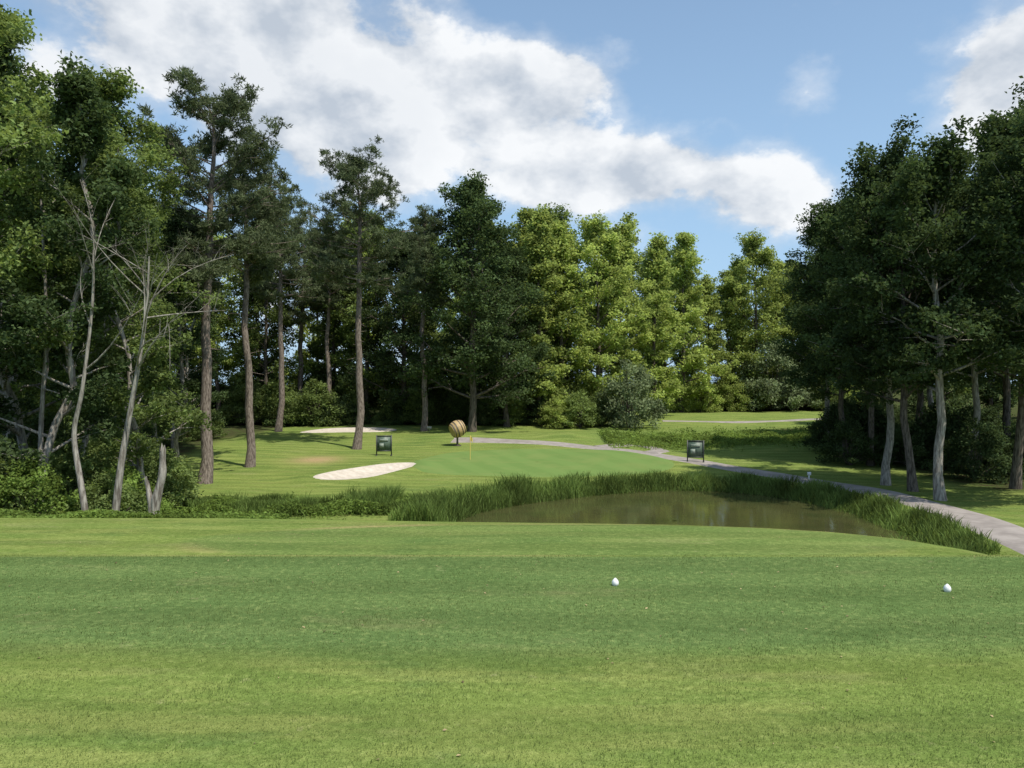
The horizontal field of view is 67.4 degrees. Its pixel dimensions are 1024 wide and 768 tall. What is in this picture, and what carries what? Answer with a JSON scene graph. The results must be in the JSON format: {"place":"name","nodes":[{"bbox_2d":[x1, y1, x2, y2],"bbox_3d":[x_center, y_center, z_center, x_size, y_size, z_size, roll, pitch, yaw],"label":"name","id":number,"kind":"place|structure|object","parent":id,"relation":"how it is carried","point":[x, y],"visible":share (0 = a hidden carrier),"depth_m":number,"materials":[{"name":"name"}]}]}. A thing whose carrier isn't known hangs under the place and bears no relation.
{"place":"outdoors","nodes":[
{"label":"outdoors","id":0,"kind":"place"},
{"bbox_2d":[7,522,994,759],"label":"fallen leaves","id":1,"kind":"object","parent":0,"point":[444,729],"visible":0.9,"depth_m":11.86,"materials":[{"name":"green plant"}]},
{"bbox_2d":[0,386,1023,767],"bbox_3d":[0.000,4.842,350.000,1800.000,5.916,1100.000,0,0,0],"label":"ground","id":2,"kind":"structure","parent":0,"point":[290,458],"depth_m":11.04,"materials":[{"name":"green plant"}]},
{"bbox_2d":[0,455,37,513],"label":"bush","id":3,"kind":"object","parent":2,"relation":"on","point":[21,506],"visible":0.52,"depth_m":27.18,"materials":[{"name":"green plant"}]},
{"bbox_2d":[0,72,82,446],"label":"broadleaf tree","id":4,"kind":"object","parent":2,"relation":"on","point":[54,203],"visible":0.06,"depth_m":43.73,"materials":[{"name":"green plant"}]},
{"bbox_2d":[0,454,86,514],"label":"bush","id":5,"kind":"object","parent":2,"relation":"on","point":[45,484],"visible":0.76,"depth_m":27.21,"materials":[{"name":"green plant"}]},
{"bbox_2d":[0,4,91,371],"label":"broadleaf tree","id":6,"kind":"object","parent":2,"relation":"on","point":[16,256],"visible":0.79,"depth_m":28.81,"materials":[{"name":"green plant"}]},
{"bbox_2d":[38,199,59,464],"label":"bare tree","id":7,"kind":"object","parent":2,"relation":"on","point":[45,370],"visible":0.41,"depth_m":29.99,"materials":[{"name":"grey plant"}]},
{"bbox_2d":[0,4,126,457],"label":"broadleaf tree","id":8,"kind":"object","parent":2,"relation":"on","point":[22,435],"visible":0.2,"depth_m":33.35,"materials":[{"name":"green plant"}]},
{"bbox_2d":[0,3,128,473],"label":"broadleaf tree","id":9,"kind":"object","parent":2,"relation":"on","point":[22,85],"visible":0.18,"depth_m":38.29,"materials":[{"name":"green plant"}]},
{"bbox_2d":[10,436,135,513],"bbox_3d":[-18.393,4.200,32.113,5.542,4.187,5.283,0,0,-25],"label":"bush","id":10,"kind":"object","parent":2,"relation":"on","point":[64,466],"visible":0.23,"depth_m":31.66,"materials":[{"name":"green plant"}]},
{"bbox_2d":[0,49,161,513],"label":"broadleaf tree","id":11,"kind":"object","parent":2,"relation":"on","point":[77,108],"visible":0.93,"depth_m":29.73,"materials":[{"name":"green plant"}]},
{"bbox_2d":[18,142,166,484],"bbox_3d":[-24.041,-4.093,43.722,7.834,21.246,8.591,0,0,-14],"label":"broadleaf tree","id":12,"kind":"object","parent":2,"relation":"on","point":[37,400],"visible":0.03,"depth_m":43.63,"materials":[{"name":"green plant"}]},
{"bbox_2d":[65,172,142,510],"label":"bare tree","id":13,"kind":"object","parent":2,"relation":"on","point":[81,487],"visible":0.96,"depth_m":27.49,"materials":[{"name":"grey plant"}]},
{"bbox_2d":[60,470,147,513],"bbox_3d":[-15.306,4.497,28.907,3.170,2.512,3.325,0,0,26],"label":"bush","id":14,"kind":"object","parent":2,"relation":"on","point":[100,500],"visible":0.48,"depth_m":28.76,"materials":[{"name":"green plant"}]},
{"bbox_2d":[58,462,177,512],"bbox_3d":[-16.114,4.690,30.995,4.064,3.070,3.874,0,0,19],"label":"bush","id":15,"kind":"object","parent":2,"relation":"on","point":[129,479],"visible":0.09,"depth_m":31.13,"materials":[{"name":"green plant"}]},
{"bbox_2d":[35,62,227,474],"bbox_3d":[-18.637,-4.056,35.859,7.678,20.822,8.420,0,0,37],"label":"broadleaf tree","id":16,"kind":"object","parent":2,"relation":"on","point":[116,91],"visible":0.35,"depth_m":35.80,"materials":[{"name":"green plant"}]},
{"bbox_2d":[52,136,214,504],"bbox_3d":[-16.211,-2.136,33.428,6.343,16.824,7.139,0,0,31],"label":"broadleaf tree","id":17,"kind":"object","parent":2,"relation":"on","point":[158,381],"visible":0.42,"depth_m":32.40,"materials":[{"name":"green plant"}]},
{"bbox_2d":[54,181,233,510],"bbox_3d":[-13.139,-1.133,27.138,5.498,12.978,5.447,0,0,0],"label":"bare tree","id":18,"kind":"object","parent":2,"relation":"on","point":[116,501],"visible":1,"depth_m":27.94,"materials":[{"name":"grey plant"}]},
{"bbox_2d":[0,508,289,518],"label":"bank weeds","id":19,"kind":"object","parent":2,"relation":"on","point":[19,513],"visible":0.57,"depth_m":24.32,"materials":[{"name":"green plant"}]},
{"bbox_2d":[101,191,198,450],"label":"broadleaf tree","id":20,"kind":"object","parent":2,"relation":"on","point":[152,253],"visible":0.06,"depth_m":55.54,"materials":[{"name":"green plant"}]},
{"bbox_2d":[144,444,166,514],"bbox_3d":[-13.009,3.742,28.006,0.815,3.186,0.405,0,0,0],"label":"dead tree stump","id":21,"kind":"object","parent":2,"relation":"on","point":[154,499],"visible":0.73,"depth_m":27.91,"materials":[{"name":"grey wood"}]},
{"bbox_2d":[108,435,204,494],"bbox_3d":[-19.870,4.663,41.935,4.930,3.908,5.172,0,0,-42],"label":"bush","id":22,"kind":"object","parent":2,"relation":"on","point":[157,447],"visible":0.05,"depth_m":42.00,"materials":[{"name":"green plant"}]},
{"bbox_2d":[138,497,176,515],"bbox_3d":[-14.184,5.258,30.440,2.113,1.675,2.217,0,0,7],"label":"bush","id":23,"kind":"object","parent":2,"relation":"on","point":[165,508],"visible":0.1,"depth_m":30.48,"materials":[{"name":"green plant"}]},
{"bbox_2d":[126,449,203,509],"bbox_3d":[-17.278,4.880,37.878,4.226,3.350,4.434,0,0,12],"label":"bush","id":24,"kind":"object","parent":2,"relation":"on","point":[182,479],"visible":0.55,"depth_m":37.56,"materials":[{"name":"green plant"}]},
{"bbox_2d":[135,198,194,301],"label":"pine tree","id":25,"kind":"object","parent":2,"relation":"on","point":[182,204],"visible":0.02,"depth_m":79.98,"materials":[{"name":"green plant"}]},
{"bbox_2d":[124,209,230,462],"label":"broadleaf tree","id":26,"kind":"object","parent":2,"relation":"on","point":[171,230],"visible":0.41,"depth_m":50.63,"materials":[{"name":"green plant"}]},
{"bbox_2d":[126,208,231,450],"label":"broadleaf tree","id":27,"kind":"object","parent":2,"relation":"on","point":[187,361],"visible":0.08,"depth_m":66.58,"materials":[{"name":"green plant"}]},
{"bbox_2d":[166,210,213,395],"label":"pine tree","id":28,"kind":"object","parent":2,"relation":"on","point":[186,319],"depth_m":92.14,"materials":[{"name":"green plant"}]},
{"bbox_2d":[124,65,308,483],"bbox_3d":[-19.402,-6.983,50.232,12.076,27.208,10.620,0,0,-13],"label":"pine tree","id":29,"kind":"object","parent":2,"relation":"on","point":[231,104],"visible":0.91,"depth_m":49.64,"materials":[{"name":"green plant"}]},
{"bbox_2d":[72,490,413,519],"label":"bank weeds","id":30,"kind":"object","parent":2,"relation":"on","point":[342,505],"visible":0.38,"depth_m":37.35,"materials":[{"name":"green plant"}]},
{"bbox_2d":[190,142,299,467],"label":"pine tree","id":31,"kind":"object","parent":2,"relation":"on","point":[252,277],"visible":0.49,"depth_m":57.81,"materials":[{"name":"green plant"}]},
{"bbox_2d":[224,182,324,431],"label":"pine tree","id":32,"kind":"object","parent":2,"relation":"on","point":[293,273],"visible":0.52,"depth_m":83.81,"materials":[{"name":"green plant"}]},
{"bbox_2d":[268,216,349,392],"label":"pine tree","id":33,"kind":"object","parent":2,"relation":"on","point":[302,318],"visible":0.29,"depth_m":95.57,"materials":[{"name":"green plant"}]},
{"bbox_2d":[295,226,357,425],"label":"pine tree","id":34,"kind":"object","parent":2,"relation":"on","point":[328,287],"visible":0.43,"depth_m":91.85,"materials":[{"name":"green plant"}]},
{"bbox_2d":[300,427,395,432],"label":"sand bunker","id":35,"kind":"object","parent":2,"relation":"on","point":[352,429],"visible":0.89,"depth_m":84.67},
{"bbox_2d":[293,134,423,449],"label":"pine tree","id":36,"kind":"object","parent":2,"relation":"on","point":[350,172],"visible":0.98,"depth_m":69.19,"materials":[{"name":"green plant"}]},
{"bbox_2d":[313,462,415,479],"bbox_3d":[-10.424,6.409,55.718,4.102,0.596,10.248,0,0,23],"label":"sand bunker","id":37,"kind":"object","parent":2,"relation":"on","point":[365,471],"visible":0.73,"depth_m":56.34},
{"bbox_2d":[375,435,391,455],"bbox_3d":[-10.833,5.199,65.000,1.360,1.750,0.800,0,0,-6],"label":"sign board","id":38,"kind":"object","parent":2,"relation":"on","point":[383,442],"visible":1,"depth_m":64.98,"materials":[{"name":"metal"}]},
{"bbox_2d":[337,223,456,423],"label":"oak tree","id":39,"kind":"object","parent":2,"relation":"on","point":[382,361],"visible":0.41,"depth_m":91.24,"materials":[{"name":"green plant"}]},
{"bbox_2d":[388,204,453,431],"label":"pine tree","id":40,"kind":"object","parent":2,"relation":"on","point":[423,253],"visible":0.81,"depth_m":83.58,"materials":[{"name":"green plant"}]},
{"bbox_2d":[448,420,465,445],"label":"barrel on stand","id":41,"kind":"object","parent":2,"relation":"on","point":[457,429],"visible":1,"depth_m":71.50,"materials":[{"name":"brown wood"}]},
{"bbox_2d":[378,168,556,431],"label":"oak tree","id":42,"kind":"object","parent":2,"relation":"on","point":[477,209],"visible":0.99,"depth_m":81.60,"materials":[{"name":"green plant"}]},
{"bbox_2d":[448,241,560,426],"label":"oak tree","id":43,"kind":"object","parent":2,"relation":"on","point":[520,270],"visible":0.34,"depth_m":88.95,"materials":[{"name":"green plant"}]},
{"bbox_2d":[0,189,1018,460],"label":"distant forest trees","id":44,"kind":"object","parent":2,"relation":"on","point":[342,333],"visible":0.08,"depth_m":95.02,"materials":[{"name":"green plant"}]},
{"bbox_2d":[9,363,1023,483],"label":"understory shrubs","id":45,"kind":"object","parent":2,"relation":"on","point":[993,449],"visible":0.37,"depth_m":74.39,"materials":[{"name":"green plant"}]},
{"bbox_2d":[475,207,567,411],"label":"broadleaf tree","id":46,"kind":"object","parent":2,"relation":"on","point":[523,214],"visible":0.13,"depth_m":96.50,"materials":[{"name":"green plant"}]},
{"bbox_2d":[498,204,576,424],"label":"broadleaf tree","id":47,"kind":"object","parent":2,"relation":"on","point":[539,245],"visible":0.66,"depth_m":92.02,"materials":[{"name":"green plant"}]},
{"bbox_2d":[412,449,673,476],"bbox_3d":[2.423,6.170,61.500,20.767,0.777,15.800,0,0,0],"label":"putting green","id":48,"kind":"object","parent":2,"relation":"on","point":[543,462],"visible":0.97,"depth_m":60.26,"materials":[{"name":"green plant"}]},
{"bbox_2d":[470,435,472,458],"bbox_3d":[-3.310,5.172,62.501,0.238,2.000,0.086,0,0,9],"label":"golf flagstick","id":49,"kind":"object","parent":48,"relation":"on","point":[471,438],"visible":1,"depth_m":62.49},
{"bbox_2d":[536,397,580,428],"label":"bush","id":50,"kind":"object","parent":2,"relation":"on","point":[557,409],"visible":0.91,"depth_m":88.13,"materials":[{"name":"green plant"}]},
{"bbox_2d":[519,219,604,399],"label":"broadleaf tree","id":51,"kind":"object","parent":2,"relation":"on","point":[564,256],"visible":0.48,"depth_m":94.65,"materials":[{"name":"green plant"}]},
{"bbox_2d":[527,202,596,390],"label":"broadleaf tree","id":52,"kind":"object","parent":2,"relation":"on","point":[561,213],"visible":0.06,"depth_m":102.94,"materials":[{"name":"green plant"}]},
{"bbox_2d":[555,389,605,427],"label":"bush","id":53,"kind":"object","parent":2,"relation":"on","point":[579,405],"visible":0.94,"depth_m":87.33,"materials":[{"name":"green plant"}]},
{"bbox_2d":[177,468,1001,554],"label":"pond reeds","id":54,"kind":"object","parent":2,"relation":"on","point":[439,505],"visible":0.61,"depth_m":40.68,"materials":[{"name":"green plant"}]},
{"bbox_2d":[577,388,623,425],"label":"bush","id":55,"kind":"object","parent":2,"relation":"on","point":[603,403],"visible":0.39,"depth_m":89.36,"materials":[{"name":"green plant"}]},
{"bbox_2d":[559,209,652,403],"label":"broadleaf tree","id":56,"kind":"object","parent":2,"relation":"on","point":[593,230],"visible":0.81,"depth_m":95.46,"materials":[{"name":"green plant"}]},
{"bbox_2d":[612,578,618,585],"bbox_3d":[1.802,3.447,13.400,0.121,0.135,0.124,0,0,0],"label":"tee marker","id":57,"kind":"object","parent":2,"relation":"on","point":[615,581],"visible":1,"depth_m":13.36,"materials":[{"name":"white paint"}]},
{"bbox_2d":[579,226,657,405],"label":"broadleaf tree","id":58,"kind":"object","parent":2,"relation":"on","point":[636,266],"visible":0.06,"depth_m":110.31,"materials":[{"name":"green plant"}]},
{"bbox_2d":[583,212,662,405],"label":"broadleaf tree","id":59,"kind":"object","parent":2,"relation":"on","point":[629,239],"visible":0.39,"depth_m":99.40,"materials":[{"name":"green plant"}]},
{"bbox_2d":[593,356,671,429],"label":"bush","id":60,"kind":"object","parent":2,"relation":"on","point":[625,389],"visible":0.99,"depth_m":86.68,"materials":[{"name":"green plant"}]},
{"bbox_2d":[631,231,687,413],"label":"broadleaf tree","id":61,"kind":"object","parent":2,"relation":"on","point":[657,266],"visible":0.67,"depth_m":103.99,"materials":[{"name":"green plant"}]},
{"bbox_2d":[640,247,712,410],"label":"broadleaf tree","id":62,"kind":"object","parent":2,"relation":"on","point":[664,364],"visible":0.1,"depth_m":120.89,"materials":[{"name":"green plant"}]},
{"bbox_2d":[659,377,695,412],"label":"bush","id":63,"kind":"object","parent":2,"relation":"on","point":[674,407],"visible":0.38,"depth_m":116.05,"materials":[{"name":"green plant"}]},
{"bbox_2d":[644,232,742,412],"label":"broadleaf tree","id":64,"kind":"object","parent":2,"relation":"on","point":[685,257],"visible":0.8,"depth_m":114.92,"materials":[{"name":"green plant"}]},
{"bbox_2d":[687,440,703,462],"bbox_3d":[14.453,5.300,60.500,1.360,1.750,0.800,0,0,14],"label":"sign board","id":65,"kind":"object","parent":2,"relation":"on","point":[695,448],"visible":0.96,"depth_m":60.48,"materials":[{"name":"metal"}]},
{"bbox_2d":[597,423,811,451],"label":"creek brush","id":66,"kind":"object","parent":2,"relation":"on","point":[634,438],"visible":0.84,"depth_m":75.92,"materials":[{"name":"green plant"}]},
{"bbox_2d":[682,370,726,412],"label":"bush","id":67,"kind":"object","parent":2,"relation":"on","point":[712,402],"visible":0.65,"depth_m":116.94,"materials":[{"name":"green plant"}]},
{"bbox_2d":[687,274,742,408],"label":"broadleaf tree","id":68,"kind":"object","parent":2,"relation":"on","point":[720,354],"visible":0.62,"depth_m":120.90,"materials":[{"name":"green plant"}]},
{"bbox_2d":[704,261,754,390],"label":"broadleaf tree","id":69,"kind":"object","parent":2,"relation":"on","point":[725,296],"visible":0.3,"depth_m":124.86,"materials":[{"name":"green plant"}]},
{"bbox_2d":[710,372,753,411],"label":"bush","id":70,"kind":"object","parent":2,"relation":"on","point":[727,388],"visible":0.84,"depth_m":118.61,"materials":[{"name":"green plant"}]},
{"bbox_2d":[732,377,771,410],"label":"bush","id":71,"kind":"object","parent":2,"relation":"on","point":[750,394],"visible":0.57,"depth_m":118.88,"materials":[{"name":"green plant"}]},
{"bbox_2d":[719,227,800,409],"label":"broadleaf tree","id":72,"kind":"object","parent":2,"relation":"on","point":[753,256],"visible":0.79,"depth_m":122.43,"materials":[{"name":"green plant"}]},
{"bbox_2d":[730,334,811,410],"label":"bush","id":73,"kind":"object","parent":2,"relation":"on","point":[771,356],"visible":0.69,"depth_m":118.52,"materials":[{"name":"green plant"}]},
{"bbox_2d":[751,260,808,387],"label":"broadleaf tree","id":74,"kind":"object","parent":2,"relation":"on","point":[781,267],"visible":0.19,"depth_m":128.89,"materials":[{"name":"green plant"}]},
{"bbox_2d":[764,263,811,363],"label":"broadleaf tree","id":75,"kind":"object","parent":2,"relation":"on","point":[787,302],"visible":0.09,"depth_m":126.44,"materials":[{"name":"green plant"}]},
{"bbox_2d":[768,362,822,410],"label":"bush","id":76,"kind":"object","parent":2,"relation":"on","point":[784,393],"visible":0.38,"depth_m":118.77,"materials":[{"name":"green plant"}]},
{"bbox_2d":[775,245,849,438],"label":"broadleaf tree","id":77,"kind":"object","parent":2,"relation":"on","point":[803,347],"visible":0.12,"depth_m":67.86,"materials":[{"name":"green plant"}]},
{"bbox_2d":[795,276,831,409],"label":"broadleaf tree","id":78,"kind":"object","parent":2,"relation":"on","point":[811,353],"visible":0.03,"depth_m":124.31,"materials":[{"name":"green plant"}]},
{"bbox_2d":[767,184,876,459],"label":"broadleaf tree","id":79,"kind":"object","parent":2,"relation":"on","point":[810,378],"visible":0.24,"depth_m":61.70,"materials":[{"name":"green plant"}]},
{"bbox_2d":[801,378,845,410],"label":"bush","id":80,"kind":"object","parent":2,"relation":"on","point":[822,405],"visible":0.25,"depth_m":119.96,"materials":[{"name":"green plant"}]},
{"bbox_2d":[798,402,867,451],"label":"bush","id":81,"kind":"object","parent":2,"relation":"on","point":[818,429],"visible":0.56,"depth_m":66.58,"materials":[{"name":"green plant"}]},
{"bbox_2d":[812,415,881,464],"bbox_3d":[26.228,4.443,60.036,4.949,3.988,4.735,0,0,2],"label":"bush","id":82,"kind":"object","parent":2,"relation":"on","point":[845,432],"visible":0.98,"depth_m":59.49,"materials":[{"name":"green plant"}]},
{"bbox_2d":[780,193,918,465],"bbox_3d":[27.690,-5.171,59.412,12.994,23.280,9.599,0,0,5],"label":"broadleaf tree","id":83,"kind":"object","parent":2,"relation":"on","point":[801,315],"visible":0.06,"depth_m":59.73,"materials":[{"name":"green plant"}]},
{"bbox_2d":[798,178,967,485],"bbox_3d":[23.773,-3.494,48.895,9.576,20.115,11.822,0,0,-18],"label":"broadleaf tree","id":84,"kind":"object","parent":2,"relation":"on","point":[834,315],"visible":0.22,"depth_m":49.81,"materials":[{"name":"green plant"}]},
{"bbox_2d":[794,485,1012,554],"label":"bank weeds","id":85,"kind":"object","parent":2,"relation":"on","point":[991,553],"visible":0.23,"depth_m":35.77,"materials":[{"name":"green plant"}]},
{"bbox_2d":[817,113,990,491],"bbox_3d":[23.295,-4.722,45.937,9.223,22.367,12.484,0,0,20],"label":"broadleaf tree","id":86,"kind":"object","parent":2,"relation":"on","point":[868,169],"visible":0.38,"depth_m":45.51,"materials":[{"name":"green plant"}]},
{"bbox_2d":[817,115,1023,500],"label":"broadleaf tree","id":87,"kind":"object","parent":2,"relation":"on","point":[937,176],"visible":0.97,"depth_m":40.72,"materials":[{"name":"green plant"}]},
{"bbox_2d":[896,147,974,422],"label":"broadleaf tree","id":88,"kind":"object","parent":2,"relation":"on","point":[920,399],"visible":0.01,"depth_m":64.15,"materials":[{"name":"green plant"}]},
{"bbox_2d":[910,297,977,410],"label":"broadleaf tree","id":89,"kind":"object","parent":2,"relation":"on","point":[929,396],"depth_m":75.53,"materials":[{"name":"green plant"}]},
{"bbox_2d":[943,584,950,591],"bbox_3d":[7.367,3.447,13.000,0.121,0.135,0.124,0,0,0],"label":"tee marker","id":90,"kind":"object","parent":2,"relation":"on","point":[946,587],"visible":1,"depth_m":12.96,"materials":[{"name":"white paint"}]},
{"bbox_2d":[892,174,1016,458],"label":"broadleaf tree","id":91,"kind":"object","parent":2,"relation":"on","point":[974,376],"visible":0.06,"depth_m":55.94,"materials":[{"name":"green plant"}]},
{"bbox_2d":[900,75,1023,488],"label":"broadleaf tree","id":92,"kind":"object","parent":2,"relation":"on","point":[997,130],"visible":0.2,"depth_m":46.24,"materials":[{"name":"green plant"}]},
{"bbox_2d":[945,108,1023,380],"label":"broadleaf tree","id":93,"kind":"object","parent":2,"relation":"on","point":[994,158],"visible":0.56,"depth_m":40.49,"materials":[{"name":"green plant"}]},
{"bbox_2d":[963,110,1018,439],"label":"broadleaf tree","id":94,"kind":"object","parent":2,"relation":"on","point":[1006,417],"visible":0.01,"depth_m":60.32,"materials":[{"name":"green plant"}]},
{"bbox_2d":[0,0,1023,385],"label":"sky","id":95,"kind":"structure","parent":0,"point":[715,121],"materials":[{"name":"blue"}]},
{"bbox_2d":[595,444,668,453],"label":"cart path","id":96,"kind":"structure","parent":0,"point":[658,450],"depth_m":70.77,"materials":[{"name":"concrete"}]},
{"bbox_2d":[454,490,915,540],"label":"pond water","id":97,"kind":"structure","parent":0,"point":[705,508],"depth_m":40.45,"materials":[{"name":"green liquid"}]},
{"bbox_2d":[451,437,1023,554],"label":"cart path","id":98,"kind":"structure","parent":0,"point":[1008,535],"depth_m":42.55,"materials":[{"name":"concrete"}]},
{"bbox_2d":[662,418,820,422],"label":"cart path","id":99,"kind":"structure","parent":0,"point":[742,421],"depth_m":96.39,"materials":[{"name":"concrete"}]}
]}

